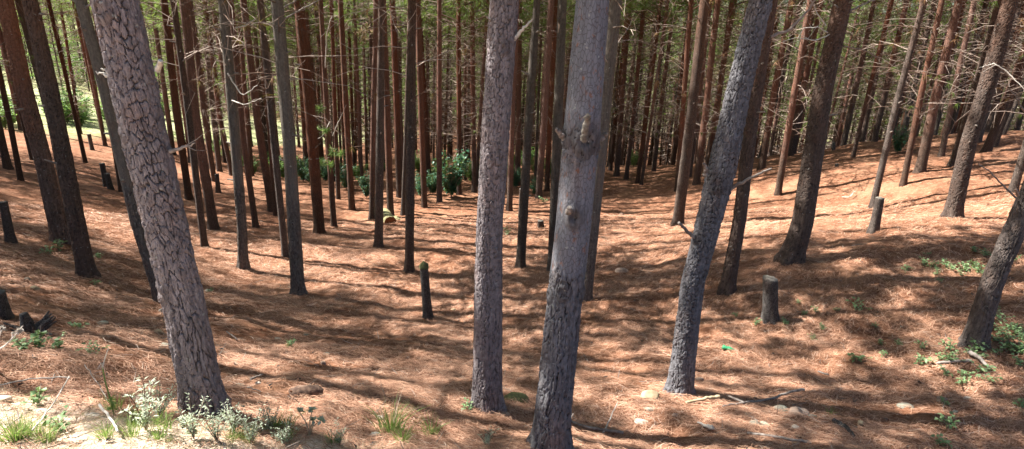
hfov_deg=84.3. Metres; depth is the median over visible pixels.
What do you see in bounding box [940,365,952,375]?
seedling
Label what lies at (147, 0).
sky
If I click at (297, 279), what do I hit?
pine tree
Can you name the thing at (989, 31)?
pine tree
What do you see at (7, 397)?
stone
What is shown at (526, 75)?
pine tree
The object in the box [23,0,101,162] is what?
pine tree
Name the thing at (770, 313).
tree stump
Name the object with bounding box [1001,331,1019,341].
seedling
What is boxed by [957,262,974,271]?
seedling
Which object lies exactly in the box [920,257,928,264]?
seedling
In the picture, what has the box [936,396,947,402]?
stone
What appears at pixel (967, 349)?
seedling
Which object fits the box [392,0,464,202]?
pine tree
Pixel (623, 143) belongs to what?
pine tree
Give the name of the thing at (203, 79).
pine tree
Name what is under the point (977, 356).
fallen stick
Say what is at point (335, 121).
pine tree
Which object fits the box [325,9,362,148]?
pine tree
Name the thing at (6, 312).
tree stump
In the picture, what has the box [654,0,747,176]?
pine tree
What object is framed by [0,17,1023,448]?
ground
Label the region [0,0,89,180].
pine tree
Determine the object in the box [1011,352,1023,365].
seedling
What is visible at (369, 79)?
pine tree
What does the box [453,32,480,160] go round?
pine tree
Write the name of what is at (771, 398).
fallen stick
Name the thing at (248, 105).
pine tree
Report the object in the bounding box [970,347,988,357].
seedling
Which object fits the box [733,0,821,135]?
pine tree
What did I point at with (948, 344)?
seedling
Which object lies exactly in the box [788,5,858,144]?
pine tree
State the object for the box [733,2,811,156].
pine tree
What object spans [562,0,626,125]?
pine tree
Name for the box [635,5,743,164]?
pine tree
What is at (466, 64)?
pine tree
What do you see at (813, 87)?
pine tree
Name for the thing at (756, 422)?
stone
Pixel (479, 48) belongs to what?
pine tree
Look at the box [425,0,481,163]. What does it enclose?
pine tree
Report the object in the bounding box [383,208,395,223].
fallen log
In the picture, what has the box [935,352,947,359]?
seedling
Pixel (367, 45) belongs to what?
pine tree
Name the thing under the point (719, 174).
pine tree
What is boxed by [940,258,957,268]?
seedling
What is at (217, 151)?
pine tree
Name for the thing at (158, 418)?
grass tuft
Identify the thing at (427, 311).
tree stump
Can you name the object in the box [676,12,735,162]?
pine tree
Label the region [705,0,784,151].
pine tree
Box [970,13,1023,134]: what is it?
pine tree
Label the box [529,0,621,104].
pine tree
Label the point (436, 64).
pine tree
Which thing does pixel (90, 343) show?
seedling
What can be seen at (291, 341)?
seedling
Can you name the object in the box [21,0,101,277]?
pine tree
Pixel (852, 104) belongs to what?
pine tree
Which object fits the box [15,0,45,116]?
pine tree
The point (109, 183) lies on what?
tree stump
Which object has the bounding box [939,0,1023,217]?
pine tree
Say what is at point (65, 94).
shrub
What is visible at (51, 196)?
pine tree
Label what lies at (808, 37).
pine tree
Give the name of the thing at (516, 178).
bush
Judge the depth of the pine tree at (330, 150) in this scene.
14.11 m
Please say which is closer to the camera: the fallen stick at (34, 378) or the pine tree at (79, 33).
the fallen stick at (34, 378)
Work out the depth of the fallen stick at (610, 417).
4.81 m
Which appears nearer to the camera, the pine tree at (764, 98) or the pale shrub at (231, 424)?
the pale shrub at (231, 424)
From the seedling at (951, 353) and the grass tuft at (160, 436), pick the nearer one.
the grass tuft at (160, 436)
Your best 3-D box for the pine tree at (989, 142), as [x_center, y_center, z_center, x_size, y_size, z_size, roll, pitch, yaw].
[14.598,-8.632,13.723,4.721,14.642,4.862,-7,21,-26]
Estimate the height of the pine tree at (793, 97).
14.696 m
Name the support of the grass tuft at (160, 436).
on the ground at (652, 195)
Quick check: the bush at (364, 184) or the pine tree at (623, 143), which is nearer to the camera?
the bush at (364, 184)
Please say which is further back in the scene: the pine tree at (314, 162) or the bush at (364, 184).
the bush at (364, 184)
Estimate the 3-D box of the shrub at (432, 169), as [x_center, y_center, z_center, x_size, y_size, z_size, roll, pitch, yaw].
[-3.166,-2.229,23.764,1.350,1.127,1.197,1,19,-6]
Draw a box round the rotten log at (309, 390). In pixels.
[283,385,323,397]
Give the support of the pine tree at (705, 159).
on the ground at (652, 195)
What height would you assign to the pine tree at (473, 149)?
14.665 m
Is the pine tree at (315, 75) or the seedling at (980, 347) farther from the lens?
the pine tree at (315, 75)
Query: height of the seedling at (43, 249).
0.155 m
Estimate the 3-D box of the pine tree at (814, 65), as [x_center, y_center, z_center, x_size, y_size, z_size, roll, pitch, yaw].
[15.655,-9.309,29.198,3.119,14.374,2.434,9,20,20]
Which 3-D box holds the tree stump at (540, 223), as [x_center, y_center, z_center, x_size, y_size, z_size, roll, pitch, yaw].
[0.775,0.071,15.220,0.213,0.396,0.198,3,18,0]
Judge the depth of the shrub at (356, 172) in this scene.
26.06 m
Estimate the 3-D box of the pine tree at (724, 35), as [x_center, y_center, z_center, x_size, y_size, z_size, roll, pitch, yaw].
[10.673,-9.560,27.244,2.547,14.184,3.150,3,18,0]
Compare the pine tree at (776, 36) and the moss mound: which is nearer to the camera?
the moss mound
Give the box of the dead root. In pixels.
[3,311,56,334]
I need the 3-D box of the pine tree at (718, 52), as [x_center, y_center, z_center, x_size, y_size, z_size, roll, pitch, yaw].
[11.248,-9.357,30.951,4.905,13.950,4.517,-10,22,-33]
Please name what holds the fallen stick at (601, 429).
on the ground at (652, 195)
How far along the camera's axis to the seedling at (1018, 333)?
6.25 m
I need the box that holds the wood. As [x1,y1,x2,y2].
[0,0,1023,165]
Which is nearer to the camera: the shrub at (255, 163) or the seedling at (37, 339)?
the seedling at (37, 339)
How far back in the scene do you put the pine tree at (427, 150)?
21.83 m
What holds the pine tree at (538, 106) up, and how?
on the ground at (652, 195)
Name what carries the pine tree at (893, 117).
on the ground at (652, 195)
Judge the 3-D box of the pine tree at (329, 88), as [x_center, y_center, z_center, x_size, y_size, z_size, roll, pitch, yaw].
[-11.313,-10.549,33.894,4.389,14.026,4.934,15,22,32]
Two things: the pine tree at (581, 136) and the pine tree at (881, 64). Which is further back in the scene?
the pine tree at (881, 64)
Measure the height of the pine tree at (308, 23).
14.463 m
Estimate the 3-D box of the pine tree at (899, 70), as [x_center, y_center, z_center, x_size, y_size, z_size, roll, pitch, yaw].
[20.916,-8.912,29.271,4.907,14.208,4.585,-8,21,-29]
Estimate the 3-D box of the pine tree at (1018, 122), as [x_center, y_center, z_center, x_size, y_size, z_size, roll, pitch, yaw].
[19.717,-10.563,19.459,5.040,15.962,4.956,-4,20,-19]
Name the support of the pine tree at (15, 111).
on the ground at (652, 195)
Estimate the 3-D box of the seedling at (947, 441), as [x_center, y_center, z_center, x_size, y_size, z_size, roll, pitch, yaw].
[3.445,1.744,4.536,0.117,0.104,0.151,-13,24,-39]
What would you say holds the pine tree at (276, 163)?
on the ground at (652, 195)
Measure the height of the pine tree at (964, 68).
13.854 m
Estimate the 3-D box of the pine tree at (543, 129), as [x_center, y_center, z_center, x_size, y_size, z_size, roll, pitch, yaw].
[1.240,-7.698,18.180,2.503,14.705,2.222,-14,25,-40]
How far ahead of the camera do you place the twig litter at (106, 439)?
5.13 m
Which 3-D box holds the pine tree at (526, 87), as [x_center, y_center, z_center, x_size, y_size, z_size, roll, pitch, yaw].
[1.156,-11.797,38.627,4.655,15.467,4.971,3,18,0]
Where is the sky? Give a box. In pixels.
[43,0,979,49]
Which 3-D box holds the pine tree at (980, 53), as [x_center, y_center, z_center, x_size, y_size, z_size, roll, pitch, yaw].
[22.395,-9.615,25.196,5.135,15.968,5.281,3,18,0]
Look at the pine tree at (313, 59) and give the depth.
27.52 m
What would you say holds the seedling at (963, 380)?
on the ground at (652, 195)
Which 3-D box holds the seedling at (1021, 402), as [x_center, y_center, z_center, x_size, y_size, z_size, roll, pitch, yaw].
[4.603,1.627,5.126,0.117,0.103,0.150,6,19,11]
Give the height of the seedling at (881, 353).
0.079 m
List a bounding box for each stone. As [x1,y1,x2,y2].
[0,395,12,402]
[30,285,40,289]
[85,412,99,416]
[133,395,146,402]
[615,267,628,272]
[634,418,646,424]
[641,390,658,399]
[750,420,759,425]
[773,405,788,411]
[788,406,808,415]
[896,402,913,408]
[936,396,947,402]
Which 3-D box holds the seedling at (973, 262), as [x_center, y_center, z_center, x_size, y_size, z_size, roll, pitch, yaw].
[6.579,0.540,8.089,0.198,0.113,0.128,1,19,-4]
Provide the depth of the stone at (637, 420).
4.88 m
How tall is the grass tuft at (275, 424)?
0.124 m
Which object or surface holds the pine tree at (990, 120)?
on the ground at (652, 195)
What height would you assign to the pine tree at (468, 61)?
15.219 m
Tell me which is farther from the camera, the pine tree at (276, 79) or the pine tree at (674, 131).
the pine tree at (276, 79)
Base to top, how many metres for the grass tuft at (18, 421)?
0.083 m
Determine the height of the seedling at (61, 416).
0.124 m
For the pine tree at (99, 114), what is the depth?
26.02 m
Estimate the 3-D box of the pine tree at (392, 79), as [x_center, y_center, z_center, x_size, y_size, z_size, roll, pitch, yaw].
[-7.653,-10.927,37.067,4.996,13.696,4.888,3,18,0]
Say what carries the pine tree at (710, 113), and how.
on the ground at (652, 195)
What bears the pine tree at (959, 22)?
on the ground at (652, 195)
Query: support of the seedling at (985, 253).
on the ground at (652, 195)
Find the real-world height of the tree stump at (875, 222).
0.832 m
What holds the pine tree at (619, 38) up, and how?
on the ground at (652, 195)
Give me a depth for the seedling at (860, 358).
6.25 m
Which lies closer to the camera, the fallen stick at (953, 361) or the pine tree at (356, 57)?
the fallen stick at (953, 361)
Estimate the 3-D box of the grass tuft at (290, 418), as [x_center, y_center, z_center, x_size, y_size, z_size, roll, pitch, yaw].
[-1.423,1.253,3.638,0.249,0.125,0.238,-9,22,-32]
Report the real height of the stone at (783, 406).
0.068 m
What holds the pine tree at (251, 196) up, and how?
on the ground at (652, 195)
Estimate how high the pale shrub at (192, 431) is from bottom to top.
0.241 m
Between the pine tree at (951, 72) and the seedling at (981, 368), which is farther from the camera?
the pine tree at (951, 72)
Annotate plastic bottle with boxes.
[722,345,735,350]
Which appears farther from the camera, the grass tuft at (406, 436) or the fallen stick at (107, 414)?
the grass tuft at (406, 436)
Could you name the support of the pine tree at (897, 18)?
on the ground at (652, 195)
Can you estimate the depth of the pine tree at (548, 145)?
20.55 m
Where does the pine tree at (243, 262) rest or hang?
on the ground at (652, 195)
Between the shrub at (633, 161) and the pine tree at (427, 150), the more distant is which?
the shrub at (633, 161)
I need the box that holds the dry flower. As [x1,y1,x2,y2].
[0,326,23,348]
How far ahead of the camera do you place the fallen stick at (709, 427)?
4.68 m
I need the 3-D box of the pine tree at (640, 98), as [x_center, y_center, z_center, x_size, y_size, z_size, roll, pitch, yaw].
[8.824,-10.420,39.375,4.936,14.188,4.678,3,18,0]
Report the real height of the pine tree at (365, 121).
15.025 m
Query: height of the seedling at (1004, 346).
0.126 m
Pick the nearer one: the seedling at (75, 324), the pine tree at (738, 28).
the seedling at (75, 324)
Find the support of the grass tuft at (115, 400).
on the ground at (652, 195)
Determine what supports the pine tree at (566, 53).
on the ground at (652, 195)
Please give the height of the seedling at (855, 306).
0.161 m
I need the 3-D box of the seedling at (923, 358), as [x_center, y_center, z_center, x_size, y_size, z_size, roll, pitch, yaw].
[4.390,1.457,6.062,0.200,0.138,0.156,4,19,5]
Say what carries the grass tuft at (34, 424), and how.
on the ground at (652, 195)
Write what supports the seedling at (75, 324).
on the ground at (652, 195)
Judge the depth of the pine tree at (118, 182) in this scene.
16.00 m
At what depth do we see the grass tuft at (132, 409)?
3.38 m
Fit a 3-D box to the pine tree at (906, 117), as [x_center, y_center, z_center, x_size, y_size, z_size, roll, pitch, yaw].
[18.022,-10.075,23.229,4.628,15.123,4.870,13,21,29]
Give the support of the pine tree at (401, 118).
on the ground at (652, 195)
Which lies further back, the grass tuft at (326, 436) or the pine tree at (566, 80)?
the pine tree at (566, 80)
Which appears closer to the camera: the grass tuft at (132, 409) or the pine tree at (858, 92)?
the grass tuft at (132, 409)
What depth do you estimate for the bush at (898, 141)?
17.76 m
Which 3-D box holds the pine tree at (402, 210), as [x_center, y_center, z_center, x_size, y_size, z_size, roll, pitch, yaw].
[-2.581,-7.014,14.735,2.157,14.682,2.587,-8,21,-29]
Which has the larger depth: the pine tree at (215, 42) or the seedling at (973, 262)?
the pine tree at (215, 42)
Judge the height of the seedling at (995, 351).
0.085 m
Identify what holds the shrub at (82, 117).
on the ground at (652, 195)
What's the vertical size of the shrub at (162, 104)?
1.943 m
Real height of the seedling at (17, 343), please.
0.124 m
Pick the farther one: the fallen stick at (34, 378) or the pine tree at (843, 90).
the pine tree at (843, 90)
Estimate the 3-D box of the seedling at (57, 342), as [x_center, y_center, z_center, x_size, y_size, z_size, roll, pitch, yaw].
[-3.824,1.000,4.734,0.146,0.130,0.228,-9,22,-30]
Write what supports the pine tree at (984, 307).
on the ground at (652, 195)
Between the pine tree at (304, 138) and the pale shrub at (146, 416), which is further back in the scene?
the pine tree at (304, 138)
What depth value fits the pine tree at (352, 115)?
26.47 m
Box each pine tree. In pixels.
[0,0,70,244]
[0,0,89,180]
[0,5,60,169]
[0,9,84,159]
[0,45,22,130]
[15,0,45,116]
[19,0,76,91]
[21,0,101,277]
[21,0,102,133]
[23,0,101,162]
[40,0,106,139]
[40,6,107,145]
[56,0,159,21]
[61,0,248,247]
[71,0,158,301]
[89,0,233,418]
[92,1,181,120]
[92,13,121,191]
[141,0,193,199]
[141,0,244,171]
[142,0,211,112]
[144,0,219,143]
[146,0,228,142]
[147,0,176,154]
[148,0,189,162]
[151,0,255,181]
[154,0,266,175]
[158,6,272,120]
[162,0,303,269]
[174,0,373,295]
[177,1,268,162]
[179,0,220,230]
[182,5,257,144]
[192,0,272,211]
[194,0,270,227]
[195,0,296,151]
[201,0,369,257]
[205,0,293,175]
[210,1,252,114]
[212,8,258,146]
[215,3,245,129]
[235,0,344,180]
[236,4,292,162]
[237,0,291,215]
[237,0,370,144]
[238,1,299,142]
[238,5,273,156]
[251,12,298,130]
[256,2,269,125]
[258,1,330,139]
[267,0,365,176]
[269,4,298,123]
[270,0,368,139]
[270,20,362,158]
[270,29,347,123]
[276,43,301,147]
[283,0,357,226]
[291,0,372,180]
[293,0,329,233]
[294,17,362,158]
[305,0,356,199]
[309,0,477,272]
[312,0,431,183]
[314,0,371,209]
[314,3,368,162]
[323,0,424,141]
[324,0,348,168]
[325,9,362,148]
[327,0,367,166]
[327,1,353,166]
[331,0,401,218]
[333,0,362,173]
[336,1,368,169]
[338,0,397,247]
[344,0,406,169]
[345,2,396,178]
[347,0,404,215]
[351,1,368,124]
[354,0,475,185]
[359,0,453,168]
[359,10,405,144]
[364,0,444,197]
[371,0,438,215]
[387,0,445,207]
[387,1,467,150]
[388,0,477,141]
[388,0,544,192]
[388,1,406,100]
[388,1,484,169]
[391,40,430,152]
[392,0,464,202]
[395,0,529,194]
[403,2,456,164]
[404,6,478,161]
[422,0,530,127]
[424,0,531,186]
[425,0,463,156]
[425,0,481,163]
[429,0,486,180]
[429,18,486,132]
[443,1,484,158]
[446,0,547,117]
[452,0,574,185]
[452,11,526,133]
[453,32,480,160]
[463,5,530,127]
[469,0,532,414]
[487,0,554,210]
[514,0,540,268]
[515,6,553,132]
[515,7,545,136]
[518,0,631,191]
[519,0,575,177]
[520,0,575,198]
[521,37,543,126]
[522,1,621,124]
[523,1,545,162]
[523,12,544,93]
[525,0,608,448]
[529,0,574,149]
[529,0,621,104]
[530,1,568,138]
[531,1,631,159]
[546,0,566,271]
[558,0,711,301]
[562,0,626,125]
[566,0,661,140]
[606,0,664,166]
[608,0,683,170]
[608,14,665,139]
[609,0,685,176]
[609,0,697,179]
[610,5,693,160]
[611,0,712,184]
[614,1,694,161]
[615,0,697,183]
[615,0,727,170]
[615,27,649,165]
[625,17,681,154]
[625,22,674,164]
[629,0,732,191]
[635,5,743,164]
[649,7,722,164]
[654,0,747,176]
[658,17,683,120]
[662,0,762,184]
[663,0,815,396]
[664,16,685,164]
[670,0,709,225]
[673,0,748,166]
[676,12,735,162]
[678,0,776,162]
[683,1,743,145]
[686,0,787,135]
[688,4,740,162]
[699,0,783,123]
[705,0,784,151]
[710,10,742,65]
[714,10,791,92]
[716,0,829,295]
[721,0,842,169]
[726,0,799,120]
[731,2,798,151]
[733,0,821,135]
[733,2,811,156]
[756,0,829,158]
[758,0,871,195]
[766,0,856,126]
[766,0,871,155]
[767,0,823,155]
[773,0,882,265]
[780,0,871,153]
[780,12,822,154]
[784,3,826,93]
[788,4,866,152]
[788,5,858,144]
[795,0,898,138]
[796,2,842,152]
[800,28,824,152]
[814,0,891,147]
[814,8,895,146]
[818,0,917,145]
[819,0,929,141]
[821,0,911,147]
[827,0,904,146]
[831,25,881,147]
[834,0,926,141]
[839,0,938,157]
[839,0,1022,186]
[840,0,928,139]
[840,1,899,145]
[841,0,953,141]
[841,0,980,207]
[852,1,962,139]
[854,0,931,141]
[856,0,991,129]
[856,1,924,140]
[862,0,963,137]
[867,0,1023,172]
[875,6,914,118]
[879,0,992,133]
[885,0,989,137]
[890,0,1022,108]
[896,0,989,135]
[899,0,1023,156]
[902,0,975,135]
[906,0,1019,129]
[911,8,952,135]
[923,0,1023,166]
[931,0,1011,133]
[931,17,1013,131]
[933,1,992,134]
[938,0,1023,133]
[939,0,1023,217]
[942,2,1021,130]
[945,7,1023,192]
[952,0,1023,142]
[953,0,993,133]
[957,90,1023,352]
[958,9,1023,152]
[966,0,1023,131]
[966,8,1023,147]
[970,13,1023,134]
[1013,98,1023,130]
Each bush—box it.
[297,157,308,181]
[300,165,320,182]
[320,162,334,180]
[333,161,357,188]
[355,170,369,196]
[415,171,429,194]
[426,171,442,192]
[432,149,471,196]
[513,167,521,186]
[530,172,543,193]
[885,124,909,152]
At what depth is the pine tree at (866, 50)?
27.78 m
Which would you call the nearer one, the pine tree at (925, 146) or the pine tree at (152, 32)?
the pine tree at (925, 146)
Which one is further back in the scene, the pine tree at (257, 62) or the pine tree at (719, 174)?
the pine tree at (257, 62)
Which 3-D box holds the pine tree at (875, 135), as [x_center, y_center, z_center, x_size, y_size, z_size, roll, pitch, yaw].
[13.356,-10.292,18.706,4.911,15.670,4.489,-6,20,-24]
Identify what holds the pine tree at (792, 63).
on the ground at (652, 195)
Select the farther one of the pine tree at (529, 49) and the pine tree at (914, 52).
the pine tree at (529, 49)
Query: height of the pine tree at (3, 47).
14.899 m
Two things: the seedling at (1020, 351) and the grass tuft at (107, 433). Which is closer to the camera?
the grass tuft at (107, 433)
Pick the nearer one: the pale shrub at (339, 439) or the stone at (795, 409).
the pale shrub at (339, 439)
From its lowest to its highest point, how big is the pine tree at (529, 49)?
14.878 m
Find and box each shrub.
[0,100,16,128]
[0,102,15,123]
[37,83,82,110]
[61,90,83,123]
[62,89,89,105]
[65,104,94,125]
[79,102,93,120]
[88,103,104,119]
[118,374,165,429]
[141,382,176,416]
[160,94,171,114]
[175,392,209,438]
[192,399,239,441]
[219,398,244,433]
[236,403,268,443]
[243,159,259,173]
[257,402,281,430]
[268,156,284,178]
[270,417,302,445]
[325,417,349,444]
[353,164,363,178]
[415,149,419,172]
[431,158,451,178]
[463,159,471,181]
[477,425,499,444]
[521,146,537,165]
[626,148,643,166]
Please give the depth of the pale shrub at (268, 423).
3.50 m
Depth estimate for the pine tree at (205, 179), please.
12.98 m
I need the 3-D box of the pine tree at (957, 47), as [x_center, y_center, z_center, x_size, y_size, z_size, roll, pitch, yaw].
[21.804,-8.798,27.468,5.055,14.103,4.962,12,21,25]
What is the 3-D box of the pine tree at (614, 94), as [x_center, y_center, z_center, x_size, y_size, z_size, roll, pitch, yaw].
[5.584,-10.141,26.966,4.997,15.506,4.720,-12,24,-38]
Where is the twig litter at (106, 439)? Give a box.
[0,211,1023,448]
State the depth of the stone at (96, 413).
3.30 m
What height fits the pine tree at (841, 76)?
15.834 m
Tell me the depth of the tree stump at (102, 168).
16.50 m
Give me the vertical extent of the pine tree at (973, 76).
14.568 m
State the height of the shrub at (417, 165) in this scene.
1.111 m
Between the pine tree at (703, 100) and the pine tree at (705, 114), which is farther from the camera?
the pine tree at (703, 100)
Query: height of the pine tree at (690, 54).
14.329 m
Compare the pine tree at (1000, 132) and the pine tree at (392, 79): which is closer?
the pine tree at (1000, 132)
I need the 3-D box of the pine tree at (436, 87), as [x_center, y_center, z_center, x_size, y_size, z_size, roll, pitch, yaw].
[-3.987,-10.591,30.533,5.125,15.420,4.572,3,18,0]
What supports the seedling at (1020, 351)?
on the ground at (652, 195)
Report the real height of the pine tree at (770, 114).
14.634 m
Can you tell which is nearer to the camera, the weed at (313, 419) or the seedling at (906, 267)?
the weed at (313, 419)
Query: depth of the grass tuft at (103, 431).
2.97 m
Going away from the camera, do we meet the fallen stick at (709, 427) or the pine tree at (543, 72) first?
the fallen stick at (709, 427)
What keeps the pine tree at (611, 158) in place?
on the ground at (652, 195)
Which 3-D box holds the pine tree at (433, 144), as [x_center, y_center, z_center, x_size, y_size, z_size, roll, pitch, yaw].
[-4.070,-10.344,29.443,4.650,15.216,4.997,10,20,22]
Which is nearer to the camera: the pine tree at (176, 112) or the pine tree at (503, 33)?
the pine tree at (503, 33)
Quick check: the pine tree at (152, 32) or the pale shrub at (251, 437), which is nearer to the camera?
the pale shrub at (251, 437)
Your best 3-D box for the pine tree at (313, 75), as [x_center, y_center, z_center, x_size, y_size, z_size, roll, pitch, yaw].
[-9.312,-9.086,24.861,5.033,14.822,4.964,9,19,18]
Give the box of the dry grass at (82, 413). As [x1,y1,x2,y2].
[0,382,421,448]
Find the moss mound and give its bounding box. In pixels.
[504,392,528,403]
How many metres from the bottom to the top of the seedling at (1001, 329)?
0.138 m
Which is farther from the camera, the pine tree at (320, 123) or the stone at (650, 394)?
the pine tree at (320, 123)
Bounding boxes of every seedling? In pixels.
[7,337,33,349]
[20,385,50,405]
[22,325,52,347]
[38,245,52,253]
[41,405,70,431]
[46,332,65,349]
[51,239,64,250]
[67,321,89,328]
[75,340,110,353]
[286,338,296,345]
[461,397,472,409]
[846,297,871,310]
[847,352,871,361]
[878,350,887,356]
[901,264,910,270]
[913,352,933,364]
[914,340,926,348]
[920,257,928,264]
[929,260,939,267]
[931,433,951,447]
[934,411,959,428]
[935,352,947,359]
[938,337,956,351]
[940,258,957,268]
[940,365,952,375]
[940,396,952,404]
[942,346,959,357]
[943,353,965,363]
[955,371,971,384]
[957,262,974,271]
[957,369,974,376]
[963,345,977,356]
[966,259,982,265]
[970,338,989,352]
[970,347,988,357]
[970,360,996,373]
[973,371,1002,382]
[980,248,990,255]
[987,346,1002,354]
[994,321,1009,334]
[996,311,1014,321]
[999,338,1015,351]
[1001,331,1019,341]
[1003,322,1021,333]
[1004,319,1023,327]
[1007,339,1023,351]
[1008,341,1023,353]
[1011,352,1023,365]
[1013,397,1023,409]
[1016,330,1023,340]
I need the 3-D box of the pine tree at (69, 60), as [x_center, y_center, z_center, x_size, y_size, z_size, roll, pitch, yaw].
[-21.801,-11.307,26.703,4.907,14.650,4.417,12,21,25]
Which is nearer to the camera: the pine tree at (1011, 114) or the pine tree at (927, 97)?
the pine tree at (1011, 114)
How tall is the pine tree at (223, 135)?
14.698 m
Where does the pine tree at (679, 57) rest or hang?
on the ground at (652, 195)
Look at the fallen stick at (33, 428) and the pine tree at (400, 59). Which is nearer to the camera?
the fallen stick at (33, 428)
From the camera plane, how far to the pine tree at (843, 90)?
35.86 m
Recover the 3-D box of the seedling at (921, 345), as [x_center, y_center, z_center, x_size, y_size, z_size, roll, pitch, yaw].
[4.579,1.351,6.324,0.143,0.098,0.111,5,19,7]
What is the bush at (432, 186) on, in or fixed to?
on the ground at (652, 195)
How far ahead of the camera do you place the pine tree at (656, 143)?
23.77 m
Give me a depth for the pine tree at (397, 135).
19.10 m
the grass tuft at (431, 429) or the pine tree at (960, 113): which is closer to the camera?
the grass tuft at (431, 429)
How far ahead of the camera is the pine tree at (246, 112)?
23.68 m
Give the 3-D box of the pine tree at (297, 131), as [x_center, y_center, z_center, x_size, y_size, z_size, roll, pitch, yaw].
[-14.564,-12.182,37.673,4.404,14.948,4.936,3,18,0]
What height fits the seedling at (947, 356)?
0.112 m
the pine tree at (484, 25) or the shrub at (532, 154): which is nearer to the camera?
the pine tree at (484, 25)
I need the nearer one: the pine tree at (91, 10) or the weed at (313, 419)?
the weed at (313, 419)
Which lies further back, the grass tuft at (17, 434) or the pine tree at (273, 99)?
the pine tree at (273, 99)
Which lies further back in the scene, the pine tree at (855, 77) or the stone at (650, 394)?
the pine tree at (855, 77)
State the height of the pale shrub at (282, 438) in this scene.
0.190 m
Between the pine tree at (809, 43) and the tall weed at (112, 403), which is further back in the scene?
the pine tree at (809, 43)
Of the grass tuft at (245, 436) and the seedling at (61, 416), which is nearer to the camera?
the seedling at (61, 416)
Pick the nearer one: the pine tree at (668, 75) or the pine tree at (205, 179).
the pine tree at (205, 179)
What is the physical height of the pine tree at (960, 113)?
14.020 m
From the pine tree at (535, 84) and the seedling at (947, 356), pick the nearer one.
the seedling at (947, 356)
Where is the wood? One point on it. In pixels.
(776, 145)
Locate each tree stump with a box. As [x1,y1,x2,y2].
[0,201,17,243]
[0,289,14,319]
[87,134,94,149]
[99,163,106,186]
[104,173,114,189]
[215,173,221,192]
[419,261,433,319]
[537,220,543,227]
[760,275,779,324]
[866,196,884,233]
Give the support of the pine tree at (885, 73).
on the ground at (652, 195)
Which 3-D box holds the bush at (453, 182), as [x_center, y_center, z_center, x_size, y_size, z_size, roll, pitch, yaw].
[-2.062,-1.727,19.633,1.379,1.749,1.227,-2,19,-15]
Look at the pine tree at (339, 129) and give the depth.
30.24 m
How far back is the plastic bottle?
6.78 m
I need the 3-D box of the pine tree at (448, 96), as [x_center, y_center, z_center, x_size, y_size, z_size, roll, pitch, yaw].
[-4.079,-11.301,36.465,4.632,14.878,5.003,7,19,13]
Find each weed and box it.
[97,348,118,414]
[297,406,326,435]
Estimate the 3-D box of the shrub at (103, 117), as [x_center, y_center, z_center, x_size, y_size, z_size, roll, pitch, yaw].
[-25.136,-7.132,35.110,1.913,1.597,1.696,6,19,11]
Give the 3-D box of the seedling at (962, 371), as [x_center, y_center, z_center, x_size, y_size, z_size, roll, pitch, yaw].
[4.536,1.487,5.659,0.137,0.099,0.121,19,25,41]
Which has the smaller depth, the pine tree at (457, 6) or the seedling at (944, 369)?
the seedling at (944, 369)
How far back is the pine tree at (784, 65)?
21.91 m
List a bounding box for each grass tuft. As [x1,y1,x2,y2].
[0,406,40,443]
[0,409,47,437]
[0,417,32,442]
[4,406,34,428]
[23,414,47,433]
[25,414,67,443]
[84,417,121,436]
[87,415,120,439]
[94,392,134,409]
[105,408,145,437]
[118,400,144,416]
[123,406,139,423]
[140,420,172,441]
[150,407,179,429]
[151,407,171,425]
[224,423,239,441]
[235,424,250,437]
[235,425,262,442]
[256,401,287,430]
[267,421,302,440]
[277,404,307,426]
[321,428,345,444]
[359,384,428,435]
[379,420,418,442]
[415,408,450,435]
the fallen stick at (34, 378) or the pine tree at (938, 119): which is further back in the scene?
the pine tree at (938, 119)
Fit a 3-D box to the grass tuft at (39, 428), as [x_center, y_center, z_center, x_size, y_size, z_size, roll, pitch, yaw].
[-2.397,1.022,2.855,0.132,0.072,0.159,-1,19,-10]
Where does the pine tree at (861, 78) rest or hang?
on the ground at (652, 195)
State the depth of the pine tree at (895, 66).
31.50 m
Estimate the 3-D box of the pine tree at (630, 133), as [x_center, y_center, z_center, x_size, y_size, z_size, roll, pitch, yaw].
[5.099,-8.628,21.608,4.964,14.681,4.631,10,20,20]
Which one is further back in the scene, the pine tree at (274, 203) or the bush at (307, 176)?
the bush at (307, 176)
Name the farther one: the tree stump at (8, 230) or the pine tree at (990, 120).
the pine tree at (990, 120)
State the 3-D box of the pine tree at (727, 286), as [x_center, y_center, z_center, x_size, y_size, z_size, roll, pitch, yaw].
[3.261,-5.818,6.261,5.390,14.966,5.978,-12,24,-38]
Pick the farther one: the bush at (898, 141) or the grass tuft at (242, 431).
the bush at (898, 141)
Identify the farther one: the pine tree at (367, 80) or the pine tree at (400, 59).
the pine tree at (367, 80)
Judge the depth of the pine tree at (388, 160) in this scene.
15.86 m
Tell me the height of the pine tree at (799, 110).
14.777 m
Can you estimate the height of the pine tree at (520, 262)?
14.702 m
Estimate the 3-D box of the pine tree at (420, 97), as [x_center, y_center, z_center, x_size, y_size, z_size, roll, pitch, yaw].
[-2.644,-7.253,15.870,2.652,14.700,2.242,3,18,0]
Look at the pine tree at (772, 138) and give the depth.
30.67 m
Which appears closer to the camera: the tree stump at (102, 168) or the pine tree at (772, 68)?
the tree stump at (102, 168)
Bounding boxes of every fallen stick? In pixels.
[0,376,69,385]
[31,376,69,430]
[84,364,106,399]
[98,403,118,431]
[571,420,623,433]
[602,402,617,432]
[686,395,719,403]
[697,422,714,429]
[722,388,804,406]
[747,432,811,443]
[832,418,854,436]
[935,359,971,364]
[967,350,990,368]
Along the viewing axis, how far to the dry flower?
3.40 m
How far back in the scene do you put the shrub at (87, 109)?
34.06 m
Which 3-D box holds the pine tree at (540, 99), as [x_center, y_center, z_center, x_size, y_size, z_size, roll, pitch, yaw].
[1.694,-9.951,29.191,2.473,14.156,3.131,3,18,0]

